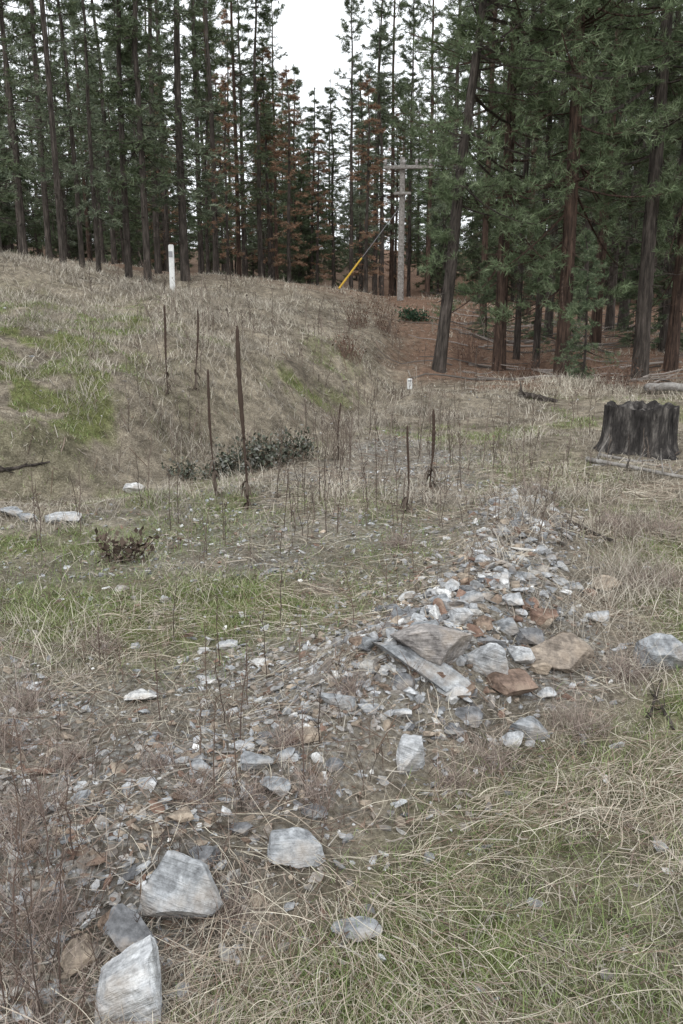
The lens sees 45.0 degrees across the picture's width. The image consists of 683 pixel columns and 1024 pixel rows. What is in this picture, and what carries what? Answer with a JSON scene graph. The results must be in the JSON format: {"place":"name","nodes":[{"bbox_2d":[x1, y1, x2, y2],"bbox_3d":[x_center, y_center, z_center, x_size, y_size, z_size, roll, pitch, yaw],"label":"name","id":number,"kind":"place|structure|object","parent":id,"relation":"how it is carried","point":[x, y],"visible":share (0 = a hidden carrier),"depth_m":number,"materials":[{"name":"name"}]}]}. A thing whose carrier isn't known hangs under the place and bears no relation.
{"place":"outdoors","nodes":[
{"label":"outdoors","id":0,"kind":"place"},
{"bbox_2d":[0,0,680,250],"label":"sky","id":1,"kind":"structure","parent":0,"point":[306,29],"materials":[{"name":"white"}]},
{"bbox_2d":[0,244,682,1023],"bbox_3d":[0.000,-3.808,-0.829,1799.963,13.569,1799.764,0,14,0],"label":"ground","id":2,"kind":"structure","parent":0,"point":[68,464],"depth_m":4.33,"materials":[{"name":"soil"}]},
{"bbox_2d":[0,35,42,252],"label":"pine tree","id":3,"kind":"object","parent":2,"relation":"on","point":[11,167],"visible":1,"depth_m":20.66,"materials":[{"name":"green plant"}]},
{"bbox_2d":[0,0,42,252],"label":"pine tree","id":4,"kind":"object","parent":2,"relation":"on","point":[7,120],"visible":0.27,"depth_m":35.03,"materials":[{"name":"green plant"}]},
{"bbox_2d":[0,0,60,257],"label":"pine tree","id":5,"kind":"object","parent":2,"relation":"on","point":[14,139],"visible":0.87,"depth_m":24.86,"materials":[{"name":"green plant"}]},
{"bbox_2d":[0,655,64,714],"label":"dry brush","id":6,"kind":"object","parent":2,"relation":"on","point":[25,698],"visible":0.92,"depth_m":3.43,"materials":[{"name":"plant"}]},
{"bbox_2d":[0,684,71,763],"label":"dry brush","id":7,"kind":"object","parent":2,"relation":"on","point":[8,743],"visible":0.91,"depth_m":3.10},
{"bbox_2d":[0,0,79,260],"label":"pine tree","id":8,"kind":"object","parent":2,"relation":"on","point":[33,29],"visible":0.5,"depth_m":28.38,"materials":[{"name":"green plant"}]},
{"bbox_2d":[0,768,103,886],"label":"dry brush","id":9,"kind":"object","parent":2,"relation":"on","point":[12,841],"visible":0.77,"depth_m":2.35,"materials":[{"name":"plant"}]},
{"bbox_2d":[26,0,80,265],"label":"pine tree","id":10,"kind":"object","parent":2,"relation":"on","point":[68,6],"visible":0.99,"depth_m":22.02,"materials":[{"name":"green plant"}]},
{"bbox_2d":[0,850,117,958],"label":"dry brush","id":11,"kind":"object","parent":2,"relation":"on","point":[57,912],"visible":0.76,"depth_m":2.15,"materials":[{"name":"plant"}]},
{"bbox_2d":[26,0,104,267],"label":"pine tree","id":12,"kind":"object","parent":2,"relation":"on","point":[65,80],"visible":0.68,"depth_m":26.58,"materials":[{"name":"green plant"}]},
{"bbox_2d":[0,794,136,1004],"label":"dry brush","id":13,"kind":"object","parent":2,"relation":"on","point":[31,921],"visible":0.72,"depth_m":2.11,"materials":[{"name":"plant"}]},
{"bbox_2d":[18,709,124,780],"bbox_3d":[-0.941,0.818,2.917,0.394,0.201,0.423,-4,15,-16],"label":"dry brush","id":14,"kind":"object","parent":2,"relation":"on","point":[65,753],"visible":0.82,"depth_m":2.95,"materials":[{"name":"plant"}]},
{"bbox_2d":[60,938,100,975],"bbox_3d":[-0.650,1.106,2.059,0.099,0.076,0.080,-9,17,-33],"label":"rock","id":15,"kind":"object","parent":2,"relation":"on","point":[69,958],"visible":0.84,"depth_m":2.04,"materials":[{"name":"stone"}]},
{"bbox_2d":[0,726,162,849],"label":"dry brush","id":16,"kind":"object","parent":2,"relation":"on","point":[41,800],"visible":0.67,"depth_m":2.57,"materials":[{"name":"plant"}]},
{"bbox_2d":[37,0,127,273],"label":"pine tree","id":17,"kind":"object","parent":2,"relation":"on","point":[86,71],"visible":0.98,"depth_m":23.95,"materials":[{"name":"green plant"}]},
{"bbox_2d":[0,832,182,1023],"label":"dry brush","id":18,"kind":"object","parent":2,"relation":"on","point":[50,1002],"visible":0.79,"depth_m":1.94,"materials":[{"name":"plant"}]},
{"bbox_2d":[59,0,138,263],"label":"pine tree","id":19,"kind":"object","parent":2,"relation":"on","point":[99,83],"visible":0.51,"depth_m":32.97,"materials":[{"name":"green plant"}]},
{"bbox_2d":[66,0,170,277],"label":"pine tree","id":20,"kind":"object","parent":2,"relation":"on","point":[125,211],"visible":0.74,"depth_m":24.81,"materials":[{"name":"green plant"}]},
{"bbox_2d":[94,935,161,1023],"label":"rock","id":21,"kind":"object","parent":2,"relation":"on","point":[129,981],"visible":0.99,"depth_m":1.88,"materials":[{"name":"stone"}]},
{"bbox_2d":[95,525,164,564],"bbox_3d":[-1.395,0.209,5.458,0.454,0.320,0.323,-4,14,-14],"label":"withered plant","id":22,"kind":"object","parent":2,"relation":"on","point":[135,549],"visible":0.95,"depth_m":5.44,"materials":[{"name":"brown plant"}]},
{"bbox_2d":[103,903,159,952],"bbox_3d":[-0.540,1.085,2.103,0.155,0.071,0.124,19,18,12],"label":"rock","id":23,"kind":"object","parent":2,"relation":"on","point":[124,928],"visible":0.81,"depth_m":2.09,"materials":[{"name":"stone"}]},
{"bbox_2d":[73,0,196,282],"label":"pine tree","id":24,"kind":"object","parent":2,"relation":"on","point":[138,93],"visible":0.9,"depth_m":24.25,"materials":[{"name":"green plant"}]},
{"bbox_2d":[127,0,181,271],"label":"pine tree","id":25,"kind":"object","parent":2,"relation":"on","point":[159,93],"visible":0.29,"depth_m":36.60,"materials":[{"name":"green plant"}]},
{"bbox_2d":[116,0,205,273],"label":"pine tree","id":26,"kind":"object","parent":2,"relation":"on","point":[156,243],"visible":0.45,"depth_m":30.30,"materials":[{"name":"green plant"}]},
{"bbox_2d":[92,0,234,281],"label":"pine tree","id":27,"kind":"object","parent":2,"relation":"on","point":[176,16],"visible":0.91,"depth_m":25.81,"materials":[{"name":"green plant"}]},
{"bbox_2d":[122,725,217,783],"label":"dry brush","id":28,"kind":"object","parent":2,"relation":"on","point":[164,763],"visible":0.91,"depth_m":2.80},
{"bbox_2d":[136,850,222,918],"bbox_3d":[-0.421,0.998,2.182,0.218,0.199,0.149,-10,17,-35],"label":"rock","id":29,"kind":"object","parent":2,"relation":"on","point":[175,879],"visible":0.94,"depth_m":2.16,"materials":[{"name":"stone"}]},
{"bbox_2d":[146,756,238,818],"bbox_3d":[-0.471,0.842,2.610,0.323,0.157,0.312,0,14,0],"label":"dry brush","id":30,"kind":"object","parent":2,"relation":"on","point":[197,794],"visible":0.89,"depth_m":2.61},
{"bbox_2d":[152,0,241,273],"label":"pine tree","id":31,"kind":"object","parent":2,"relation":"on","point":[196,95],"visible":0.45,"depth_m":32.90,"materials":[{"name":"green plant"}]},
{"bbox_2d":[161,456,235,481],"bbox_3d":[-1.533,-0.457,8.847,0.778,0.279,0.477,-3,14,-12],"label":"shrub","id":32,"kind":"object","parent":2,"relation":"on","point":[186,470],"visible":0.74,"depth_m":8.77,"materials":[{"name":"green plant"}]},
{"bbox_2d":[177,0,259,274],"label":"pine tree","id":33,"kind":"object","parent":2,"relation":"on","point":[208,82],"visible":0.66,"depth_m":32.35,"materials":[{"name":"green plant"}]},
{"bbox_2d":[199,76,249,274],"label":"pine tree","id":34,"kind":"object","parent":2,"relation":"on","point":[224,87],"visible":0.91,"depth_m":30.85,"materials":[{"name":"green plant"}]},
{"bbox_2d":[169,853,286,964],"bbox_3d":[-0.322,1.002,2.219,0.377,0.152,0.298,-12,18,-39],"label":"dry brush","id":35,"kind":"object","parent":2,"relation":"on","point":[238,908],"visible":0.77,"depth_m":2.19,"materials":[{"name":"plant"}]},
{"bbox_2d":[0,516,475,1023],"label":"dry weeds","id":36,"kind":"object","parent":2,"relation":"on","point":[14,921],"visible":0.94,"depth_m":2.48,"materials":[{"name":"plant"}]},
{"bbox_2d":[203,2,275,276],"bbox_3d":[-4.444,-18.797,36.613,3.350,17.309,3.795,-1,14,-4],"label":"pine tree","id":37,"kind":"object","parent":2,"relation":"on","point":[231,50],"visible":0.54,"depth_m":36.76,"materials":[{"name":"green plant"}]},
{"bbox_2d":[235,325,253,510],"bbox_3d":[-0.792,-0.742,6.656,0.124,1.492,0.145,-12,18,-40],"label":"mullein stalk","id":38,"kind":"object","parent":2,"relation":"on","point":[241,410],"visible":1,"depth_m":6.67,"materials":[{"name":"plant"}]},
{"bbox_2d":[215,0,284,277],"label":"pine tree","id":39,"kind":"object","parent":2,"relation":"on","point":[237,8],"visible":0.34,"depth_m":42.36,"materials":[{"name":"green plant"}]},
{"bbox_2d":[206,432,297,478],"bbox_3d":[-0.947,-0.599,8.852,0.955,0.519,0.775,-5,15,-19],"label":"shrub","id":40,"kind":"object","parent":2,"relation":"on","point":[255,456],"visible":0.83,"depth_m":8.79,"materials":[{"name":"green plant"}]},
{"bbox_2d":[224,0,287,277],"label":"pine tree","id":41,"kind":"object","parent":2,"relation":"on","point":[261,15],"visible":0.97,"depth_m":34.78,"materials":[{"name":"green plant"}]},
{"bbox_2d":[197,745,319,817],"bbox_3d":[-0.276,0.832,2.619,0.331,0.182,0.307,-11,18,-37],"label":"dry brush","id":42,"kind":"object","parent":2,"relation":"on","point":[255,792],"visible":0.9,"depth_m":2.62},
{"bbox_2d":[241,40,294,278],"bbox_3d":[-3.238,-15.157,36.406,2.685,10.233,2.268,-2,14,-6],"label":"pine tree","id":43,"kind":"object","parent":2,"relation":"on","point":[267,52],"visible":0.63,"depth_m":36.56,"materials":[{"name":"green plant"}]},
{"bbox_2d":[238,0,306,279],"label":"pine tree","id":44,"kind":"object","parent":2,"relation":"on","point":[276,12],"visible":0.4,"depth_m":40.67,"materials":[{"name":"green plant"}]},
{"bbox_2d":[241,424,318,463],"bbox_3d":[-0.656,-0.739,9.185,0.884,0.488,0.623,0,14,0],"label":"shrub","id":45,"kind":"object","parent":2,"relation":"on","point":[305,447],"visible":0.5,"depth_m":9.12,"materials":[{"name":"green plant"}]},
{"bbox_2d":[248,704,315,753],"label":"dry brush","id":46,"kind":"object","parent":2,"relation":"on","point":[286,739],"visible":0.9,"depth_m":2.92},
{"bbox_2d":[261,65,311,282],"bbox_3d":[-2.210,-13.568,33.721,2.076,8.698,2.458,8,16,30],"label":"pine tree","id":47,"kind":"object","parent":2,"relation":"on","point":[289,163],"visible":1,"depth_m":33.60,"materials":[{"name":"green plant"}]},
{"bbox_2d":[264,63,321,282],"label":"pine tree","id":48,"kind":"object","parent":2,"relation":"on","point":[298,83],"visible":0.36,"depth_m":47.94,"materials":[{"name":"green plant"}]},
{"bbox_2d":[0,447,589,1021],"bbox_3d":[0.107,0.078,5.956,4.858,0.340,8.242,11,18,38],"label":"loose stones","id":49,"kind":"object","parent":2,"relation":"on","point":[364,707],"visible":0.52,"depth_m":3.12,"materials":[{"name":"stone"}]},
{"bbox_2d":[267,827,325,867],"bbox_3d":[-0.134,0.996,2.455,0.174,0.101,0.139,-1,-1,-6],"label":"rock","id":50,"kind":"object","parent":2,"relation":"on","point":[298,846],"visible":0.95,"depth_m":2.41,"materials":[{"name":"stone"}]},
{"bbox_2d":[258,728,367,822],"bbox_3d":[-0.079,0.811,2.654,0.374,0.242,0.352,-8,16,-28],"label":"dry brush","id":51,"kind":"object","parent":2,"relation":"on","point":[315,793],"visible":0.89,"depth_m":2.66,"materials":[{"name":"plant"}]},
{"bbox_2d":[294,86,335,284],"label":"pine tree","id":52,"kind":"object","parent":2,"relation":"on","point":[311,228],"visible":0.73,"depth_m":46.48,"materials":[{"name":"green plant"}]},
{"bbox_2d":[298,130,337,284],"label":"pine tree","id":53,"kind":"object","parent":2,"relation":"on","point":[322,239],"visible":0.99,"depth_m":39.65,"materials":[{"name":"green plant"}]},
{"bbox_2d":[308,79,357,287],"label":"pine tree","id":54,"kind":"object","parent":2,"relation":"on","point":[331,188],"visible":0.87,"depth_m":46.60,"materials":[{"name":"green plant"}]},
{"bbox_2d":[0,304,674,1023],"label":"scattered pebbles","id":55,"kind":"object","parent":2,"relation":"on","point":[338,864],"visible":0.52,"depth_m":2.62,"materials":[{"name":"stone"}]},
{"bbox_2d":[0,0,682,304],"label":"distant pine forest","id":56,"kind":"object","parent":2,"relation":"on","point":[9,236],"visible":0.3,"depth_m":50.57,"materials":[{"name":"green plant"}]},
{"bbox_2d":[0,430,682,1023],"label":"gravel","id":57,"kind":"structure","parent":2,"relation":"on","point":[316,756],"depth_m":3.10,"materials":[{"name":"gravel"}]},
{"bbox_2d":[0,256,682,1023],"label":"twig litter","id":58,"kind":"object","parent":2,"relation":"on","point":[98,762],"visible":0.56,"depth_m":2.79,"materials":[{"name":"wood"}]},
{"bbox_2d":[30,251,655,564],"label":"tall dry weeds","id":59,"kind":"object","parent":2,"relation":"on","point":[335,439],"visible":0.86,"depth_m":8.61,"materials":[{"name":"plant"}]},
{"bbox_2d":[305,0,385,289],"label":"pine tree","id":60,"kind":"object","parent":2,"relation":"on","point":[359,24],"visible":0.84,"depth_m":40.49,"materials":[{"name":"green plant"}]},
{"bbox_2d":[326,61,379,291],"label":"pine tree","id":61,"kind":"object","parent":2,"relation":"on","point":[361,112],"visible":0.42,"depth_m":44.97,"materials":[{"name":"green plant"}]},
{"bbox_2d":[331,916,382,941],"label":"rock","id":62,"kind":"object","parent":2,"relation":"on","point":[361,929],"visible":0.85,"depth_m":2.15,"materials":[{"name":"stone"}]},
{"bbox_2d":[339,74,390,292],"bbox_3d":[1.065,-13.952,35.688,2.198,9.210,2.602,12,18,40],"label":"pine tree","id":63,"kind":"object","parent":2,"relation":"on","point":[373,168],"visible":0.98,"depth_m":35.55,"materials":[{"name":"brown plant"}]},
{"bbox_2d":[344,13,407,295],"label":"pine tree","id":64,"kind":"object","parent":2,"relation":"on","point":[379,90],"visible":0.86,"depth_m":40.51,"materials":[{"name":"green plant"}]},
{"bbox_2d":[349,0,403,294],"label":"pine tree","id":65,"kind":"object","parent":2,"relation":"on","point":[382,12],"visible":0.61,"depth_m":41.79,"materials":[{"name":"green plant"}]},
{"bbox_2d":[364,0,442,295],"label":"pine tree","id":66,"kind":"object","parent":2,"relation":"on","point":[396,85],"visible":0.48,"depth_m":46.18,"materials":[{"name":"green plant"}]},
{"bbox_2d":[384,0,433,296],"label":"pine tree","id":67,"kind":"object","parent":2,"relation":"on","point":[411,10],"visible":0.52,"depth_m":47.70,"materials":[{"name":"green plant"}]},
{"bbox_2d":[396,734,424,774],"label":"rock","id":68,"kind":"object","parent":2,"relation":"on","point":[409,754],"visible":0.94,"depth_m":2.87,"materials":[{"name":"stone"}]},
{"bbox_2d":[371,641,470,691],"bbox_3d":[0.330,0.621,3.366,0.454,0.113,0.204,30,7,6],"label":"rock","id":69,"kind":"object","parent":2,"relation":"on","point":[428,671],"visible":0.77,"depth_m":3.31,"materials":[{"name":"stone"}]},
{"bbox_2d":[391,0,463,296],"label":"pine tree","id":70,"kind":"object","parent":2,"relation":"on","point":[412,146],"visible":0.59,"depth_m":40.41,"materials":[{"name":"green plant"}]},
{"bbox_2d":[390,623,472,665],"bbox_3d":[0.385,0.555,3.435,0.352,0.188,0.282,-3,-6,-11],"label":"rock","id":71,"kind":"object","parent":2,"relation":"on","point":[438,645],"visible":0.89,"depth_m":3.32,"materials":[{"name":"stone"}]},
{"bbox_2d":[338,157,529,300],"bbox_3d":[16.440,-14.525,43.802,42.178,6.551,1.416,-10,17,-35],"label":"utility pole","id":72,"kind":"object","parent":2,"relation":"on","point":[402,167],"visible":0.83,"depth_m":33.89,"materials":[{"name":"grey wood"}]},
{"bbox_2d":[405,0,493,265],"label":"pine tree","id":73,"kind":"object","parent":2,"relation":"on","point":[440,98],"visible":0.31,"depth_m":36.43,"materials":[{"name":"green plant"}]},
{"bbox_2d":[421,743,490,798],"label":"dry brush","id":74,"kind":"object","parent":2,"relation":"on","point":[456,775],"visible":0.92,"depth_m":2.83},
{"bbox_2d":[304,480,628,735],"bbox_3d":[1.085,0.208,5.332,1.495,0.305,5.017,5,15,19],"label":"rock pile","id":75,"kind":"object","parent":2,"relation":"on","point":[441,607],"visible":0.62,"depth_m":4.32,"materials":[{"name":"stone"}]},
{"bbox_2d":[423,0,525,322],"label":"pine tree","id":76,"kind":"object","parent":2,"relation":"on","point":[494,13],"visible":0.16,"depth_m":27.63,"materials":[{"name":"green plant"}]},
{"bbox_2d":[466,643,508,676],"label":"rock","id":77,"kind":"object","parent":2,"relation":"on","point":[488,658],"visible":0.87,"depth_m":3.47,"materials":[{"name":"stone"}]},
{"bbox_2d":[468,260,507,338],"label":"young fir tree","id":78,"kind":"object","parent":2,"relation":"on","point":[485,299],"visible":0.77,"depth_m":23.18,"materials":[{"name":"plant"}]},
{"bbox_2d":[442,703,542,790],"bbox_3d":[0.524,0.805,2.932,0.383,0.230,0.427,0,14,0],"label":"dry brush","id":79,"kind":"object","parent":2,"relation":"on","point":[492,760],"visible":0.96,"depth_m":2.94,"materials":[{"name":"plant"}]},
{"bbox_2d":[388,0,629,371],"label":"pine tree","id":80,"kind":"object","parent":2,"relation":"on","point":[499,345],"visible":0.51,"depth_m":17.46,"materials":[{"name":"green plant"}]},
{"bbox_2d":[486,668,538,696],"bbox_3d":[0.712,0.728,3.462,0.212,0.106,0.169,-3,14,-11],"label":"rock","id":81,"kind":"object","parent":2,"relation":"on","point":[514,682],"visible":0.96,"depth_m":3.44,"materials":[{"name":"stone"}]},
{"bbox_2d":[408,0,639,372],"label":"pine tree","id":82,"kind":"object","parent":2,"relation":"on","point":[479,27],"visible":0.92,"depth_m":16.03,"materials":[{"name":"green plant"}]},
{"bbox_2d":[508,716,549,739],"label":"rock","id":83,"kind":"object","parent":2,"relation":"on","point":[530,726],"visible":0.81,"depth_m":3.16,"materials":[{"name":"stone"}]},
{"bbox_2d":[377,306,682,382],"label":"branch debris","id":84,"kind":"object","parent":2,"relation":"on","point":[510,342],"visible":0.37,"depth_m":19.90,"materials":[{"name":"wood"}]},
{"bbox_2d":[507,237,556,339],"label":"young fir tree","id":85,"kind":"object","parent":2,"relation":"on","point":[526,290],"visible":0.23,"depth_m":24.31,"materials":[{"name":"plant"}]},
{"bbox_2d":[503,2,569,359],"bbox_3d":[4.322,-12.026,18.563,2.081,17.240,2.238,3,14,11],"label":"pine tree","id":86,"kind":"object","parent":2,"relation":"on","point":[517,329],"visible":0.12,"depth_m":20.12,"materials":[{"name":"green plant"}]},
{"bbox_2d":[481,0,591,314],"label":"pine tree","id":87,"kind":"object","parent":2,"relation":"on","point":[532,170],"visible":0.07,"depth_m":31.65,"materials":[{"name":"green plant"}]},
{"bbox_2d":[412,0,682,377],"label":"pine tree","id":88,"kind":"object","parent":2,"relation":"on","point":[565,286],"visible":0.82,"depth_m":16.32,"materials":[{"name":"green plant"}]},
{"bbox_2d":[530,631,593,672],"bbox_3d":[1.011,0.644,3.796,0.264,0.206,0.204,-12,18,-40],"label":"rock","id":89,"kind":"object","parent":2,"relation":"on","point":[570,652],"visible":0.89,"depth_m":3.74,"materials":[{"name":"stone"}]},
{"bbox_2d":[509,2,616,368],"bbox_3d":[4.818,-10.747,18.086,2.457,15.273,2.015,2,14,8],"label":"pine tree","id":90,"kind":"object","parent":2,"relation":"on","point":[537,328],"visible":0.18,"depth_m":18.90,"materials":[{"name":"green plant"}]},
{"bbox_2d":[490,3,637,335],"bbox_3d":[6.706,-12.853,24.582,4.797,15.343,3.563,4,15,17],"label":"pine tree","id":91,"kind":"object","parent":2,"relation":"on","point":[549,315],"visible":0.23,"depth_m":25.38,"materials":[{"name":"green plant"}]},
{"bbox_2d":[526,671,642,755],"bbox_3d":[0.962,0.723,3.231,0.466,0.267,0.484,0,14,0],"label":"dry brush","id":92,"kind":"object","parent":2,"relation":"on","point":[579,725],"visible":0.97,"depth_m":3.22,"materials":[{"name":"plant"}]},
{"bbox_2d":[551,228,620,379],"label":"young fir tree","id":93,"kind":"object","parent":2,"relation":"on","point":[588,257],"visible":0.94,"depth_m":16.23,"materials":[{"name":"plant"}]},
{"bbox_2d":[528,0,664,342],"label":"pine tree","id":94,"kind":"object","parent":2,"relation":"on","point":[596,331],"visible":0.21,"depth_m":22.65,"materials":[{"name":"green plant"}]},
{"bbox_2d":[543,2,653,321],"bbox_3d":[9.434,-15.171,30.117,4.441,16.404,4.879,3,14,11],"label":"pine tree","id":95,"kind":"object","parent":2,"relation":"on","point":[587,226],"visible":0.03,"depth_m":30.74,"materials":[{"name":"green plant"}]},
{"bbox_2d":[519,0,682,378],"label":"pine tree","id":96,"kind":"object","parent":2,"relation":"on","point":[658,149],"visible":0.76,"depth_m":16.70,"materials":[{"name":"green plant"}]},
{"bbox_2d":[587,339,643,389],"bbox_3d":[4.991,-2.690,14.990,1.035,0.942,1.157,4,15,15],"label":"bare shrub","id":97,"kind":"object","parent":2,"relation":"on","point":[620,371],"visible":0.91,"depth_m":15.03,"materials":[{"name":"brown plant"}]},
{"bbox_2d":[559,0,674,330],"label":"pine tree","id":98,"kind":"object","parent":2,"relation":"on","point":[610,317],"visible":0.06,"depth_m":27.68,"materials":[{"name":"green plant"}]},
{"bbox_2d":[567,0,682,331],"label":"pine tree","id":99,"kind":"object","parent":2,"relation":"on","point":[626,302],"visible":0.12,"depth_m":25.72,"materials":[{"name":"green plant"}]},
{"bbox_2d":[588,613,673,694],"bbox_3d":[1.263,0.608,3.623,0.435,0.288,0.442,0,14,0],"label":"dry brush","id":100,"kind":"object","parent":2,"relation":"on","point":[625,668],"visible":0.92,"depth_m":3.67,"materials":[{"name":"plant"}]},
{"bbox_2d":[608,240,659,347],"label":"young fir tree","id":101,"kind":"object","parent":2,"relation":"on","point":[633,274],"visible":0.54,"depth_m":22.20,"materials":[{"name":"plant"}]},
{"bbox_2d":[593,400,679,460],"bbox_3d":[3.403,-0.967,9.478,1.053,0.589,0.983,0,14,0],"label":"tree stump","id":102,"kind":"object","parent":2,"relation":"on","point":[655,423],"visible":0.97,"depth_m":9.16,"materials":[{"name":"grey wood"}]},
{"bbox_2d":[601,0,682,371],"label":"pine tree","id":103,"kind":"object","parent":2,"relation":"on","point":[671,356],"visible":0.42,"depth_m":18.16,"materials":[{"name":"green plant"}]},
{"bbox_2d":[607,0,682,291],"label":"pine tree","id":104,"kind":"object","parent":2,"relation":"on","point":[637,208],"visible":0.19,"depth_m":22.93,"materials":[{"name":"green plant"}]},
{"bbox_2d":[621,23,682,351],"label":"pine tree","id":105,"kind":"object","parent":2,"relation":"on","point":[665,309],"visible":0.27,"depth_m":20.98,"materials":[{"name":"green plant"}]},
{"bbox_2d":[633,633,682,669],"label":"rock","id":106,"kind":"object","parent":2,"relation":"on","point":[667,644],"visible":0.8,"depth_m":3.76,"materials":[{"name":"stone"}]},
{"bbox_2d":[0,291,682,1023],"bbox_3d":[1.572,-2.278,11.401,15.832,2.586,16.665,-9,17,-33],"label":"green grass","id":107,"kind":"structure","parent":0,"point":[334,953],"depth_m":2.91,"materials":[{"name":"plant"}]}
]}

